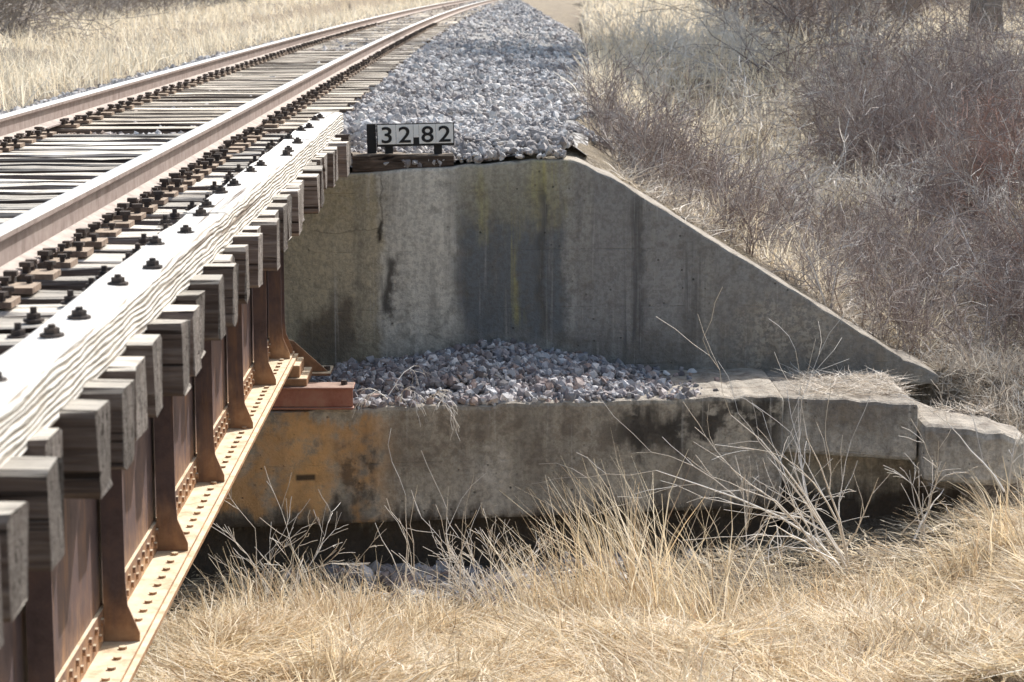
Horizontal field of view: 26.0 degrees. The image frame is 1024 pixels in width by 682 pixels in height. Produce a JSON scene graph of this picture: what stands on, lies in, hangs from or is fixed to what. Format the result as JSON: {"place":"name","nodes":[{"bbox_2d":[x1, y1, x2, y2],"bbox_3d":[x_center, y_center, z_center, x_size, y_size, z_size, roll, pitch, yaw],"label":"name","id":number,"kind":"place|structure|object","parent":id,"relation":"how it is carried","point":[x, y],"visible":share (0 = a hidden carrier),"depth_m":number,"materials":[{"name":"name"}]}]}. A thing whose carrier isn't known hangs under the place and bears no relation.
{"place":"outdoors","nodes":[
{"label":"outdoors","id":0,"kind":"place"},
{"bbox_2d":[0,0,1023,681],"bbox_3d":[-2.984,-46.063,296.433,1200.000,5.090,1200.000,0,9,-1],"label":"ground","id":1,"kind":"structure","parent":0,"point":[564,12],"depth_m":17.58,"materials":[{"name":"beige plant"}]},
{"bbox_2d":[0,0,266,46],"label":"roadside brush","id":2,"kind":"object","parent":1,"relation":"on","point":[13,10],"visible":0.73,"depth_m":45.06,"materials":[{"name":"beige plant"}]},
{"bbox_2d":[208,466,389,610],"bbox_3d":[-1.390,1.241,14.127,1.356,1.061,0.948,8,12,42],"label":"pale weed","id":3,"kind":"object","parent":1,"relation":"on","point":[283,577],"visible":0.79,"depth_m":14.08,"materials":[{"name":"beige plant"}]},
{"bbox_2d":[0,50,613,167],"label":"ballast gravel","id":4,"kind":"structure","parent":1,"relation":"on","point":[431,79],"depth_m":21.47,"materials":[{"name":"grey gravel"}]},
{"bbox_2d":[117,5,595,167],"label":"ballast bed","id":5,"kind":"object","parent":1,"relation":"on","point":[580,138],"visible":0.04,"depth_m":38.10,"materials":[{"name":"grey gravel"}]},
{"bbox_2d":[0,0,511,308],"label":"railroad track","id":6,"kind":"structure","parent":5,"relation":"on","point":[63,227],"depth_m":17.30,"materials":[{"name":"metal"}]},
{"bbox_2d":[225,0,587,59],"bbox_3d":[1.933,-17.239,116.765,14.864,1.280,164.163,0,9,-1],"label":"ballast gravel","id":7,"kind":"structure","parent":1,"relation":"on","point":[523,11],"depth_m":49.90,"materials":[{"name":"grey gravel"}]},
{"bbox_2d":[375,430,485,606],"bbox_3d":[-0.522,1.162,14.212,0.717,1.185,0.841,0,9,-1],"label":"pale weed","id":8,"kind":"object","parent":1,"relation":"on","point":[413,574],"visible":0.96,"depth_m":14.24,"materials":[{"name":"beige plant"}]},
{"bbox_2d":[243,549,697,620],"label":"spilled stones","id":9,"kind":"object","parent":1,"relation":"on","point":[389,570],"visible":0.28,"depth_m":14.94,"materials":[{"name":"grey gravel"}]},
{"bbox_2d":[400,490,571,618],"bbox_3d":[-0.177,1.372,14.319,1.120,0.745,0.864,0,9,-1],"label":"pale weed","id":10,"kind":"object","parent":1,"relation":"on","point":[474,591],"visible":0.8,"depth_m":14.34,"materials":[{"name":"beige plant"}]},
{"bbox_2d":[0,0,1023,351],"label":"dry grass","id":11,"kind":"structure","parent":1,"relation":"on","point":[96,66],"depth_m":35.01,"materials":[{"name":"plant"}]},
{"bbox_2d":[132,431,1023,681],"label":"dry grass","id":12,"kind":"structure","parent":1,"relation":"on","point":[954,621],"depth_m":12.46,"materials":[{"name":"plant"}]},
{"bbox_2d":[183,155,1023,582],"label":"concrete abutment","id":13,"kind":"object","parent":1,"relation":"on","point":[567,253],"visible":0.51,"depth_m":16.05,"materials":[{"name":"grey concrete"}]},
{"bbox_2d":[0,112,354,681],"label":"railroad bridge","id":14,"kind":"structure","parent":13,"relation":"on","point":[158,365],"depth_m":8.58,"materials":[{"name":"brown wood"}]},
{"bbox_2d":[351,152,453,171],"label":"wooden backing block","id":15,"kind":"structure","parent":13,"relation":"on","point":[363,162],"depth_m":16.27,"materials":[{"name":"brown wood"}]},
{"bbox_2d":[366,122,453,153],"bbox_3d":[-0.745,-1.458,16.319,0.640,0.285,0.070,-2,9,-5],"label":"milepost sign","id":16,"kind":"object","parent":15,"relation":"attached to","point":[437,136],"visible":1,"depth_m":16.29,"materials":[{"name":"white metal"}]},
{"bbox_2d":[352,366,459,439],"bbox_3d":[-0.756,0.425,15.129,0.695,0.390,1.109,-2,9,-11],"label":"pale weed","id":17,"kind":"object","parent":13,"relation":"on","point":[440,396],"visible":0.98,"depth_m":14.96,"materials":[{"name":"beige plant"}]},
{"bbox_2d":[309,338,719,408],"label":"gravel","id":18,"kind":"structure","parent":13,"relation":"on","point":[545,373],"depth_m":15.78,"materials":[{"name":"grey gravel"}]},
{"bbox_2d":[532,287,893,574],"bbox_3d":[1.607,0.521,14.542,2.014,1.958,2.737,-4,10,-24],"label":"pale weed","id":19,"kind":"object","parent":1,"relation":"on","point":[832,560],"visible":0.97,"depth_m":14.50,"materials":[{"name":"beige plant"}]},
{"bbox_2d":[683,402,868,579],"bbox_3d":[1.788,1.006,14.517,1.289,1.303,0.768,-7,11,-36],"label":"pale weed","id":20,"kind":"object","parent":1,"relation":"on","point":[746,526],"visible":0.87,"depth_m":14.55,"materials":[{"name":"beige plant"}]},
{"bbox_2d":[530,27,1023,362],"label":"shrubs","id":21,"kind":"object","parent":1,"relation":"on","point":[680,164],"visible":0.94,"depth_m":18.61,"materials":[{"name":"brown plant"}]},
{"bbox_2d":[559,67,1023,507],"bbox_3d":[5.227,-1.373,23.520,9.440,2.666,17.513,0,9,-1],"label":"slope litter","id":22,"kind":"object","parent":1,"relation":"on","point":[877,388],"visible":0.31,"depth_m":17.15,"materials":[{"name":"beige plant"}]},
{"bbox_2d":[575,0,1023,239],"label":"shrubs","id":23,"kind":"object","parent":1,"relation":"on","point":[667,37],"visible":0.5,"depth_m":30.22,"materials":[{"name":"beige plant"}]},
{"bbox_2d":[619,0,1023,108],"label":"roadside brush","id":24,"kind":"object","parent":1,"relation":"on","point":[789,8],"visible":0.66,"depth_m":36.08,"materials":[{"name":"beige plant"}]},
{"bbox_2d":[837,0,864,24],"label":"bare tree","id":25,"kind":"object","parent":1,"relation":"on","point":[862,3],"depth_m":50.27,"materials":[{"name":"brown plant"}]},
{"bbox_2d":[706,0,1023,359],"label":"roadside brush","id":26,"kind":"object","parent":1,"relation":"on","point":[897,103],"visible":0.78,"depth_m":25.60,"materials":[{"name":"brown plant"}]},
{"bbox_2d":[885,0,918,32],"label":"bare tree","id":27,"kind":"object","parent":1,"relation":"on","point":[916,4],"visible":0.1,"depth_m":46.30,"materials":[{"name":"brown plant"}]},
{"bbox_2d":[883,418,977,545],"bbox_3d":[2.745,0.845,14.852,0.583,0.913,1.367,0,9,-1],"label":"pale weed","id":28,"kind":"object","parent":1,"relation":"on","point":[928,508],"visible":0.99,"depth_m":14.69,"materials":[{"name":"beige plant"}]},
{"bbox_2d":[860,71,1023,330],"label":"reddish shrubs","id":29,"kind":"object","parent":1,"relation":"on","point":[993,144],"visible":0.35,"depth_m":23.38,"materials":[{"name":"brown plant"}]},
{"bbox_2d":[884,380,1023,492],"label":"pale weed","id":30,"kind":"object","parent":1,"relation":"on","point":[996,479],"visible":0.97,"depth_m":14.85,"materials":[{"name":"beige plant"}]},
{"bbox_2d":[967,0,1003,44],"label":"bare tree","id":31,"kind":"object","parent":1,"relation":"on","point":[991,12],"visible":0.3,"depth_m":40.98,"materials":[{"name":"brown plant"}]}
]}

